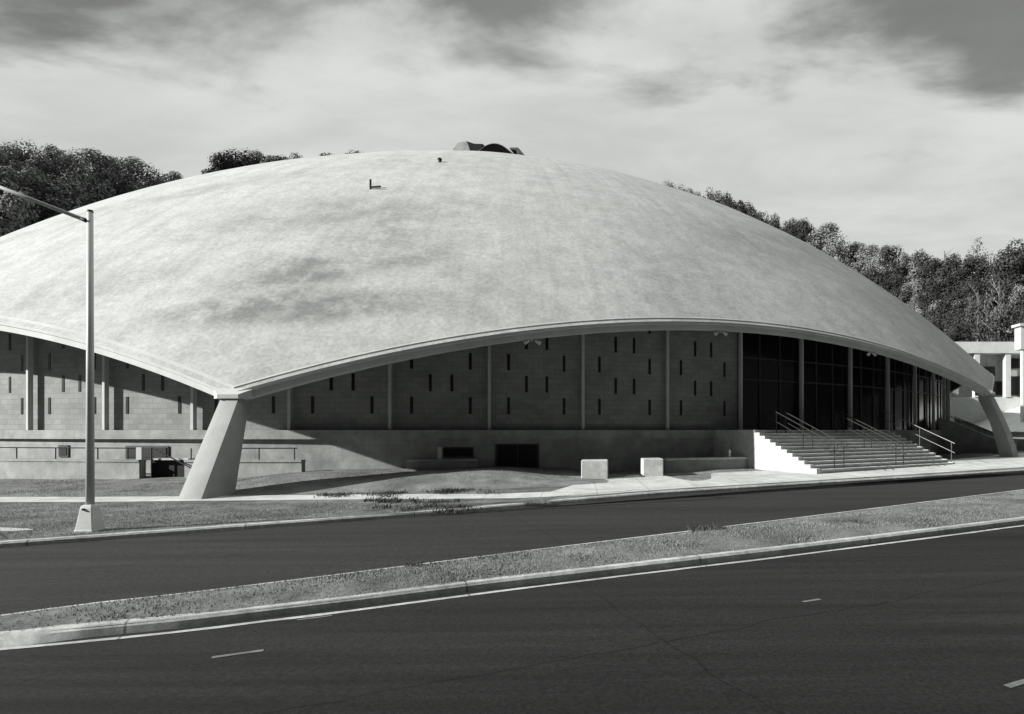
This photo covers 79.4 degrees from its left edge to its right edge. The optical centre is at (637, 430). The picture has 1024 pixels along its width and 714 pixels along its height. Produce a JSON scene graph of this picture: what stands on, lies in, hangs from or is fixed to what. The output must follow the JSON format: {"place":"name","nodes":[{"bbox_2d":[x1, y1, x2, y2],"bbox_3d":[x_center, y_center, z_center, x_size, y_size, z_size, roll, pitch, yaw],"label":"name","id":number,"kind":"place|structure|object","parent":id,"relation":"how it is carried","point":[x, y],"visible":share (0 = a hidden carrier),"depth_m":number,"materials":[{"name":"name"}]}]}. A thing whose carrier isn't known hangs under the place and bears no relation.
{"place":"outdoors","nodes":[
{"label":"outdoors","id":0,"kind":"place"},
{"bbox_2d":[0,466,765,496],"bbox_3d":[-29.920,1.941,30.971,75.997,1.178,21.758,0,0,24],"label":"bank","id":1,"kind":"structure","parent":0,"point":[430,480],"depth_m":19.19,"materials":[{"name":"grey plant"}]},
{"bbox_2d":[0,458,146,478],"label":"wall","id":2,"kind":"structure","parent":1,"relation":"on","point":[21,468],"depth_m":21.83,"materials":[{"name":"concrete"}]},
{"bbox_2d":[0,447,135,459],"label":"railing","id":3,"kind":"object","parent":2,"relation":"on","point":[97,448],"visible":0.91,"depth_m":21.91,"materials":[{"name":"metal"}]},
{"bbox_2d":[136,447,194,477],"bbox_3d":[-16.705,1.234,21.763,2.490,1.273,0.861,0,0,12],"label":"area entrance","id":4,"kind":"object","parent":1,"relation":"on","point":[170,466],"visible":0.65,"depth_m":21.86,"materials":[{"name":"concrete"}]},
{"bbox_2d":[406,459,477,468],"bbox_3d":[-7.349,1.510,22.697,2.557,0.820,0.458,0,0,-9],"label":"kerb ledge","id":5,"kind":"object","parent":1,"relation":"on","point":[436,463],"visible":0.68,"depth_m":22.50,"materials":[{"name":"concrete"}]},
{"bbox_2d":[0,524,1023,713],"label":"road","id":6,"kind":"structure","parent":0,"point":[930,626],"depth_m":4.94,"materials":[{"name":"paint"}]},
{"bbox_2d":[212,649,263,657],"bbox_3d":[-3.289,1.841,4.955,0.360,0.004,0.052,0,0,-25],"label":"lane mark","id":7,"kind":"object","parent":6,"relation":"on","point":[237,653],"visible":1,"depth_m":4.96,"materials":[{"name":"paint"}]},
{"bbox_2d":[0,517,1023,647],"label":"median kerb","id":8,"kind":"structure","parent":6,"relation":"on","point":[15,638],"depth_m":6.60,"materials":[{"name":"concrete"}]},
{"bbox_2d":[0,525,1023,649],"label":"gutter strip","id":9,"kind":"object","parent":6,"relation":"on","point":[113,638],"visible":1,"depth_m":6.39,"materials":[{"name":"concrete"}]},
{"bbox_2d":[1004,679,1023,687],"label":"lane mark","id":10,"kind":"object","parent":6,"relation":"on","point":[1016,683],"visible":1,"depth_m":4.19,"materials":[{"name":"paint"}]},
{"bbox_2d":[0,472,1023,614],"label":"road","id":11,"kind":"structure","parent":0,"point":[36,577],"depth_m":10.15,"materials":[{"name":"grey asphalt"}]},
{"bbox_2d":[0,490,1023,631],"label":"median grass","id":12,"kind":"structure","parent":0,"point":[7,622],"depth_m":7.86,"materials":[{"name":"grey plant"}]},
{"bbox_2d":[452,553,628,562],"bbox_3d":[-1.170,1.701,8.118,2.466,0.080,1.018,0,0,0],"label":"weed clump","id":13,"kind":"object","parent":12,"relation":"on","point":[542,558],"visible":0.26,"depth_m":7.97,"materials":[{"name":"grey plant"}]},
{"bbox_2d":[687,523,761,531],"bbox_3d":[1.504,1.657,10.253,1.336,0.120,0.712,0,0,0],"label":"weed clump","id":14,"kind":"object","parent":12,"relation":"on","point":[701,528],"visible":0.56,"depth_m":10.19,"materials":[{"name":"grey plant"}]},
{"bbox_2d":[0,451,1023,540],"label":"lawn","id":15,"kind":"structure","parent":0,"point":[247,508],"depth_m":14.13,"materials":[{"name":"grey plant"}]},
{"bbox_2d":[0,186,105,532],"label":"street lamp","id":16,"kind":"object","parent":15,"relation":"on","point":[90,518],"visible":0.98,"depth_m":10.91,"materials":[{"name":"metal"}]},
{"bbox_2d":[184,459,305,477],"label":"wall","id":17,"kind":"structure","parent":15,"relation":"on","point":[256,467],"depth_m":21.40,"materials":[{"name":"concrete"}]},
{"bbox_2d":[190,448,296,459],"bbox_3d":[-14.102,0.854,21.541,3.800,0.451,0.082,0,0,0],"label":"railing","id":18,"kind":"object","parent":17,"relation":"on","point":[253,448],"visible":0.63,"depth_m":21.53,"materials":[{"name":"metal"}]},
{"bbox_2d":[361,495,481,504],"bbox_3d":[-5.421,1.736,14.931,3.181,0.140,1.181,0,0,19],"label":"weed clump","id":19,"kind":"object","parent":15,"relation":"on","point":[395,500],"visible":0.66,"depth_m":14.88,"materials":[{"name":"grey plant"}]},
{"bbox_2d":[368,501,482,513],"bbox_3d":[-4.838,1.726,13.478,2.652,0.130,1.535,0,0,0],"label":"weed clump","id":20,"kind":"object","parent":15,"relation":"on","point":[448,509],"visible":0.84,"depth_m":13.57,"materials":[{"name":"grey plant"}]},
{"bbox_2d":[383,486,511,494],"bbox_3d":[-5.292,1.724,17.155,3.734,0.140,2.166,0,0,0],"label":"weed clump","id":21,"kind":"object","parent":15,"relation":"on","point":[446,490],"visible":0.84,"depth_m":17.12,"materials":[{"name":"grey plant"}]},
{"bbox_2d":[0,141,1018,498],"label":"arena","id":22,"kind":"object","parent":15,"relation":"on","point":[494,305],"visible":0.91,"depth_m":24.26,"materials":[{"name":"concrete"}]},
{"bbox_2d":[58,445,68,456],"bbox_3d":[-22.250,0.810,23.363,0.477,0.460,0.116,0,0,10],"label":"basement window","id":23,"kind":"structure","parent":22,"relation":"in","point":[62,452],"depth_m":23.31,"materials":[{"name":"glass"}]},
{"bbox_2d":[125,446,168,458],"bbox_3d":[-18.602,0.850,22.846,1.779,0.500,0.138,0,0,6],"label":"basement window","id":24,"kind":"structure","parent":22,"relation":"in","point":[147,449],"depth_m":22.77,"materials":[{"name":"glass"}]},
{"bbox_2d":[442,447,473,457],"bbox_3d":[-6.940,0.860,23.288,1.172,0.400,0.119,0,0,-10],"label":"basement window","id":25,"kind":"structure","parent":22,"relation":"in","point":[447,452],"depth_m":23.23,"materials":[{"name":"glass"}]},
{"bbox_2d":[495,444,538,467],"bbox_3d":[-4.729,1.105,23.731,1.692,1.130,0.130,0,0,-13],"label":"basement door","id":26,"kind":"structure","parent":22,"relation":"in","point":[516,455],"depth_m":23.68,"materials":[{"name":"metal"}]},
{"bbox_2d":[581,459,607,478],"bbox_3d":[-1.521,1.490,21.484,0.936,0.860,0.950,0,0,-3],"label":"concrete block","id":27,"kind":"object","parent":15,"relation":"on","point":[594,468],"depth_m":21.01,"materials":[{"name":"white concrete"}]},
{"bbox_2d":[640,458,662,476],"bbox_3d":[0.527,1.480,22.207,0.747,0.880,0.900,0,0,-6],"label":"concrete block","id":28,"kind":"object","parent":15,"relation":"on","point":[651,466],"depth_m":21.77,"materials":[{"name":"white concrete"}]},
{"bbox_2d":[662,457,748,472],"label":"planter wall","id":29,"kind":"structure","parent":15,"relation":"on","point":[676,465],"depth_m":23.71,"materials":[{"name":"concrete"}]},
{"bbox_2d":[938,416,1023,452],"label":"retaining wall","id":30,"kind":"structure","parent":15,"relation":"on","point":[964,436],"depth_m":38.38,"materials":[{"name":"concrete"}]},
{"bbox_2d":[0,453,1023,501],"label":"pavement","id":31,"kind":"structure","parent":0,"point":[770,476],"depth_m":18.85,"materials":[{"name":"concrete"}]},
{"bbox_2d":[314,490,406,497],"bbox_3d":[-7.636,1.757,16.615,2.621,0.140,1.520,0,0,0],"label":"weed clump","id":32,"kind":"object","parent":31,"relation":"on","point":[345,494],"visible":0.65,"depth_m":16.59,"materials":[{"name":"grey plant"}]},
{"bbox_2d":[713,407,954,473],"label":"entrance stairs","id":33,"kind":"structure","parent":31,"relation":"on","point":[816,451],"depth_m":24.59,"materials":[{"name":"concrete"}]},
{"bbox_2d":[0,0,1023,332],"label":"sky","id":34,"kind":"structure","parent":0,"point":[887,122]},
{"bbox_2d":[958,330,1023,436],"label":"hill","id":35,"kind":"structure","parent":0,"point":[1017,434],"depth_m":66.35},
{"bbox_2d":[0,146,25,202],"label":"tree","id":36,"kind":"object","parent":35,"relation":"on","point":[3,156],"visible":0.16,"depth_m":95.12,"materials":[{"name":"grey plant"}]},
{"bbox_2d":[0,166,38,216],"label":"tree","id":37,"kind":"object","parent":35,"relation":"on","point":[2,181],"visible":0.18,"depth_m":89.77,"materials":[{"name":"grey plant"}]},
{"bbox_2d":[0,182,38,229],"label":"tree","id":38,"kind":"object","parent":35,"relation":"on","point":[28,224],"visible":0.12,"depth_m":87.71,"materials":[{"name":"grey plant"}]},
{"bbox_2d":[0,190,40,236],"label":"tree","id":39,"kind":"object","parent":35,"relation":"on","point":[17,217],"visible":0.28,"depth_m":85.75,"materials":[{"name":"grey plant"}]},
{"bbox_2d":[0,139,42,185],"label":"tree","id":40,"kind":"object","parent":35,"relation":"on","point":[10,150],"visible":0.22,"depth_m":97.40,"materials":[{"name":"grey plant"}]},
{"bbox_2d":[0,160,48,217],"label":"tree","id":41,"kind":"object","parent":35,"relation":"on","point":[10,175],"visible":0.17,"depth_m":90.54,"materials":[{"name":"grey plant"}]},
{"bbox_2d":[11,139,60,187],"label":"tree","id":42,"kind":"object","parent":35,"relation":"on","point":[35,160],"visible":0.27,"depth_m":98.73,"materials":[{"name":"grey plant"}]},
{"bbox_2d":[0,187,72,226],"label":"tree","id":43,"kind":"object","parent":35,"relation":"on","point":[44,212],"visible":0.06,"depth_m":90.50,"materials":[{"name":"grey plant"}]},
{"bbox_2d":[9,165,76,222],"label":"tree","id":44,"kind":"object","parent":35,"relation":"on","point":[39,182],"visible":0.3,"depth_m":93.13,"materials":[{"name":"grey plant"}]},
{"bbox_2d":[35,144,86,195],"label":"tree","id":45,"kind":"object","parent":35,"relation":"on","point":[57,154],"visible":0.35,"depth_m":101.49,"materials":[{"name":"grey plant"}]},
{"bbox_2d":[35,191,87,220],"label":"tree","id":46,"kind":"object","parent":35,"relation":"on","point":[78,202],"visible":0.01,"depth_m":93.53,"materials":[{"name":"grey plant"}]},
{"bbox_2d":[38,169,92,207],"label":"tree","id":47,"kind":"object","parent":35,"relation":"on","point":[78,190],"visible":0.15,"depth_m":97.62,"materials":[{"name":"grey plant"}]},
{"bbox_2d":[54,147,94,204],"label":"tree","id":48,"kind":"object","parent":35,"relation":"on","point":[76,156],"visible":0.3,"depth_m":104.86,"materials":[{"name":"grey plant"}]},
{"bbox_2d":[52,164,116,205],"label":"tree","id":49,"kind":"object","parent":35,"relation":"on","point":[99,196],"visible":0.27,"depth_m":101.24,"materials":[{"name":"grey plant"}]},
{"bbox_2d":[74,147,126,200],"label":"tree","id":50,"kind":"object","parent":35,"relation":"on","point":[94,159],"visible":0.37,"depth_m":107.46,"materials":[{"name":"grey plant"}]},
{"bbox_2d":[92,182,128,200],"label":"tree","id":51,"kind":"object","parent":35,"relation":"on","point":[117,191],"visible":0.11,"depth_m":103.76,"materials":[{"name":"grey plant"}]},
{"bbox_2d":[89,154,140,194],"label":"tree","id":52,"kind":"object","parent":35,"relation":"on","point":[131,179],"visible":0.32,"depth_m":110.06,"materials":[{"name":"grey plant"}]},
{"bbox_2d":[102,156,147,191],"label":"tree","id":53,"kind":"object","parent":35,"relation":"on","point":[130,164],"visible":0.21,"depth_m":112.67,"materials":[{"name":"grey plant"}]},
{"bbox_2d":[134,161,172,188],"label":"tree","id":54,"kind":"object","parent":35,"relation":"on","point":[151,180],"visible":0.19,"depth_m":114.41,"materials":[{"name":"grey plant"}]},
{"bbox_2d":[166,171,182,180],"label":"tree","id":55,"kind":"object","parent":35,"relation":"on","point":[175,176],"visible":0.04,"depth_m":116.82,"materials":[{"name":"grey plant"}]},
{"bbox_2d":[207,152,244,171],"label":"tree","id":56,"kind":"object","parent":35,"relation":"on","point":[215,159],"visible":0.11,"depth_m":121.75,"materials":[{"name":"grey plant"}]},
{"bbox_2d":[217,148,241,169],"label":"tree","id":57,"kind":"object","parent":35,"relation":"on","point":[232,160],"visible":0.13,"depth_m":123.79,"materials":[{"name":"grey plant"}]},
{"bbox_2d":[228,149,261,167],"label":"tree","id":58,"kind":"object","parent":35,"relation":"on","point":[249,162],"visible":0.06,"depth_m":126.31,"materials":[{"name":"grey plant"}]},
{"bbox_2d":[246,149,277,163],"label":"tree","id":59,"kind":"object","parent":35,"relation":"on","point":[257,154],"visible":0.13,"depth_m":127.39,"materials":[{"name":"grey plant"}]},
{"bbox_2d":[711,190,727,204],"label":"tree","id":60,"kind":"object","parent":35,"relation":"on","point":[718,197],"visible":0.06,"depth_m":151.55,"materials":[{"name":"grey plant"}]},
{"bbox_2d":[720,192,738,209],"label":"tree","id":61,"kind":"object","parent":35,"relation":"on","point":[729,202],"visible":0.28,"depth_m":149.77,"materials":[{"name":"grey plant"}]},
{"bbox_2d":[734,200,753,216],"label":"tree","id":62,"kind":"object","parent":35,"relation":"on","point":[740,209],"visible":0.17,"depth_m":149.15,"materials":[{"name":"grey plant"}]},
{"bbox_2d":[737,202,757,215],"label":"tree","id":63,"kind":"object","parent":35,"relation":"on","point":[748,205],"visible":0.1,"depth_m":148.95,"materials":[{"name":"grey plant"}]},
{"bbox_2d":[754,211,773,226],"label":"tree","id":64,"kind":"object","parent":35,"relation":"on","point":[760,218],"visible":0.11,"depth_m":147.36,"materials":[{"name":"grey plant"}]},
{"bbox_2d":[769,213,780,228],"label":"tree","id":65,"kind":"object","parent":35,"relation":"on","point":[774,221],"visible":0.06,"depth_m":145.49,"materials":[{"name":"grey plant"}]},
{"bbox_2d":[779,220,797,237],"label":"tree","id":66,"kind":"object","parent":35,"relation":"on","point":[785,226],"visible":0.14,"depth_m":143.69,"materials":[{"name":"grey plant"}]},
{"bbox_2d":[785,218,802,239],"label":"tree","id":67,"kind":"object","parent":35,"relation":"on","point":[794,222],"visible":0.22,"depth_m":144.09,"materials":[{"name":"grey plant"}]},
{"bbox_2d":[793,220,814,241],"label":"tree","id":68,"kind":"object","parent":35,"relation":"on","point":[798,235],"visible":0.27,"depth_m":141.56,"materials":[{"name":"grey plant"}]},
{"bbox_2d":[796,217,824,248],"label":"tree","id":69,"kind":"object","parent":35,"relation":"on","point":[810,228],"visible":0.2,"depth_m":140.69,"materials":[{"name":"grey plant"}]},
{"bbox_2d":[805,222,858,263],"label":"tree","id":70,"kind":"object","parent":35,"relation":"on","point":[825,232],"visible":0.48,"depth_m":136.33,"materials":[{"name":"grey plant"}]},
{"bbox_2d":[836,241,868,274],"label":"tree","id":71,"kind":"object","parent":35,"relation":"on","point":[855,247],"visible":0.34,"depth_m":134.22,"materials":[{"name":"grey plant"}]},
{"bbox_2d":[848,244,889,278],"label":"tree","id":72,"kind":"object","parent":35,"relation":"on","point":[869,251],"visible":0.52,"depth_m":129.72,"materials":[{"name":"grey plant"}]},
{"bbox_2d":[862,266,890,292],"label":"tree","id":73,"kind":"object","parent":35,"relation":"on","point":[876,281],"visible":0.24,"depth_m":123.94,"materials":[{"name":"grey plant"}]},
{"bbox_2d":[868,244,912,289],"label":"tree","id":74,"kind":"object","parent":35,"relation":"on","point":[886,254],"visible":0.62,"depth_m":124.81,"materials":[{"name":"grey plant"}]},
{"bbox_2d":[879,270,911,303],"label":"tree","id":75,"kind":"object","parent":35,"relation":"on","point":[894,290],"visible":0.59,"depth_m":120.32,"materials":[{"name":"grey plant"}]},
{"bbox_2d":[889,251,922,288],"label":"tree","id":76,"kind":"object","parent":35,"relation":"on","point":[904,256],"visible":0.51,"depth_m":123.58,"materials":[{"name":"grey plant"}]},
{"bbox_2d":[898,276,932,309],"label":"tree","id":77,"kind":"object","parent":35,"relation":"on","point":[914,286],"visible":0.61,"depth_m":118.34,"materials":[{"name":"grey plant"}]},
{"bbox_2d":[901,248,947,314],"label":"tree","id":78,"kind":"object","parent":35,"relation":"on","point":[920,259],"visible":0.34,"depth_m":121.51,"materials":[{"name":"grey plant"}]},
{"bbox_2d":[915,282,952,318],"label":"tree","id":79,"kind":"object","parent":35,"relation":"on","point":[938,303],"visible":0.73,"depth_m":115.07,"materials":[{"name":"grey plant"}]},
{"bbox_2d":[920,303,950,337],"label":"tree","id":80,"kind":"object","parent":35,"relation":"on","point":[933,319],"visible":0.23,"depth_m":107.44,"materials":[{"name":"grey plant"}]},
{"bbox_2d":[920,253,967,302],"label":"tree","id":81,"kind":"object","parent":35,"relation":"on","point":[936,271],"visible":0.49,"depth_m":116.39,"materials":[{"name":"grey plant"}]},
{"bbox_2d":[937,310,964,338],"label":"tree","id":82,"kind":"object","parent":35,"relation":"on","point":[946,317],"visible":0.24,"depth_m":105.61,"materials":[{"name":"grey plant"}]},
{"bbox_2d":[940,283,971,316],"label":"tree","id":83,"kind":"object","parent":35,"relation":"on","point":[955,290],"visible":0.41,"depth_m":111.37,"materials":[{"name":"grey plant"}]},
{"bbox_2d":[931,255,985,324],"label":"tree","id":84,"kind":"object","parent":35,"relation":"on","point":[971,264],"visible":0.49,"depth_m":113.88,"materials":[{"name":"grey plant"}]},
{"bbox_2d":[942,306,994,341],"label":"tree","id":85,"kind":"object","parent":35,"relation":"on","point":[960,328],"visible":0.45,"depth_m":101.13,"materials":[{"name":"grey plant"}]},
{"bbox_2d":[945,279,996,316],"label":"tree","id":86,"kind":"object","parent":35,"relation":"on","point":[971,292],"visible":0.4,"depth_m":106.27,"materials":[{"name":"grey plant"}]},
{"bbox_2d":[962,284,986,341],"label":"tree","id":87,"kind":"object","parent":35,"relation":"on","point":[976,315],"visible":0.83,"depth_m":99.09,"materials":[{"name":"grey plant"}]},
{"bbox_2d":[962,237,989,274],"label":"tree","id":88,"kind":"object","parent":35,"relation":"on","point":[974,250],"visible":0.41,"depth_m":117.53,"materials":[{"name":"grey plant"}]},
{"bbox_2d":[954,257,1002,303],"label":"tree","id":89,"kind":"object","parent":35,"relation":"on","point":[981,270],"visible":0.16,"depth_m":112.58,"materials":[{"name":"grey plant"}]},
{"bbox_2d":[963,311,1005,341],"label":"tree","id":90,"kind":"object","parent":35,"relation":"on","point":[979,328],"visible":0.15,"depth_m":100.84,"materials":[{"name":"grey plant"}]},
{"bbox_2d":[976,249,995,277],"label":"tree","id":91,"kind":"object","parent":35,"relation":"on","point":[989,259],"visible":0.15,"depth_m":114.94,"materials":[{"name":"grey plant"}]},
{"bbox_2d":[973,280,1010,322],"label":"tree","id":92,"kind":"object","parent":35,"relation":"on","point":[983,294],"visible":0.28,"depth_m":104.82,"materials":[{"name":"grey plant"}]},
{"bbox_2d":[981,277,1008,341],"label":"tree","id":93,"kind":"object","parent":35,"relation":"on","point":[996,311],"visible":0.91,"depth_m":95.76,"materials":[{"name":"grey plant"}]},
{"bbox_2d":[976,238,1023,329],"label":"tree","id":94,"kind":"object","parent":35,"relation":"on","point":[1007,261],"visible":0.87,"depth_m":102.18,"materials":[{"name":"grey plant"}]},
{"bbox_2d":[983,305,1023,341],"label":"tree","id":95,"kind":"object","parent":35,"relation":"on","point":[992,323],"visible":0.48,"depth_m":95.88,"materials":[{"name":"grey plant"}]},
{"bbox_2d":[995,283,1023,324],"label":"tree","id":96,"kind":"object","parent":35,"relation":"on","point":[1015,300],"visible":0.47,"depth_m":100.20,"materials":[{"name":"grey plant"}]},
{"bbox_2d":[1002,306,1023,341],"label":"tree","id":97,"kind":"object","parent":35,"relation":"on","point":[1013,323],"visible":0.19,"depth_m":94.79,"materials":[{"name":"grey plant"}]},
{"bbox_2d":[1008,286,1023,316],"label":"tree","id":98,"kind":"object","parent":35,"relation":"on","point":[1020,305],"visible":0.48,"depth_m":99.40,"materials":[{"name":"grey plant"}]},
{"bbox_2d":[975,407,1023,438],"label":"parking lot","id":99,"kind":"structure","parent":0,"point":[1012,418],"depth_m":73.52,"materials":[{"name":"grey asphalt"}]},
{"bbox_2d":[950,342,1019,423],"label":"pavilion","id":100,"kind":"structure","parent":99,"relation":"on","point":[1000,361],"depth_m":77.80,"materials":[{"name":"white paint"}]},
{"bbox_2d":[993,381,1001,394],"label":"window","id":101,"kind":"structure","parent":100,"relation":"in","point":[997,388],"depth_m":79.09,"materials":[{"name":"glass"}]},
{"bbox_2d":[1011,358,1019,368],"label":"window","id":102,"kind":"structure","parent":100,"relation":"in","point":[1015,362],"depth_m":79.09,"materials":[{"name":"glass"}]},
{"bbox_2d":[1011,376,1019,394],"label":"window","id":103,"kind":"structure","parent":100,"relation":"in","point":[1015,380],"depth_m":79.09,"materials":[{"name":"glass"}]},
{"bbox_2d":[1011,323,1023,421],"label":"white house","id":104,"kind":"structure","parent":99,"relation":"on","point":[1019,336],"depth_m":70.26,"materials":[{"name":"concrete"}]},
{"bbox_3d":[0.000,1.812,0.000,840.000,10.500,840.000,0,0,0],"label":"ground","id":105,"kind":"structure","parent":0,"visible":0},
{"bbox_2d":[0,469,1023,547],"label":"kerb","id":106,"kind":"structure","parent":105,"relation":"on","point":[83,538],"depth_m":12.69,"materials":[{"name":"concrete"}]},
{"bbox_2d":[1,489,1023,615],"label":"median kerb","id":107,"kind":"structure","parent":105,"relation":"on","point":[530,550],"depth_m":8.83,"materials":[{"name":"concrete"}]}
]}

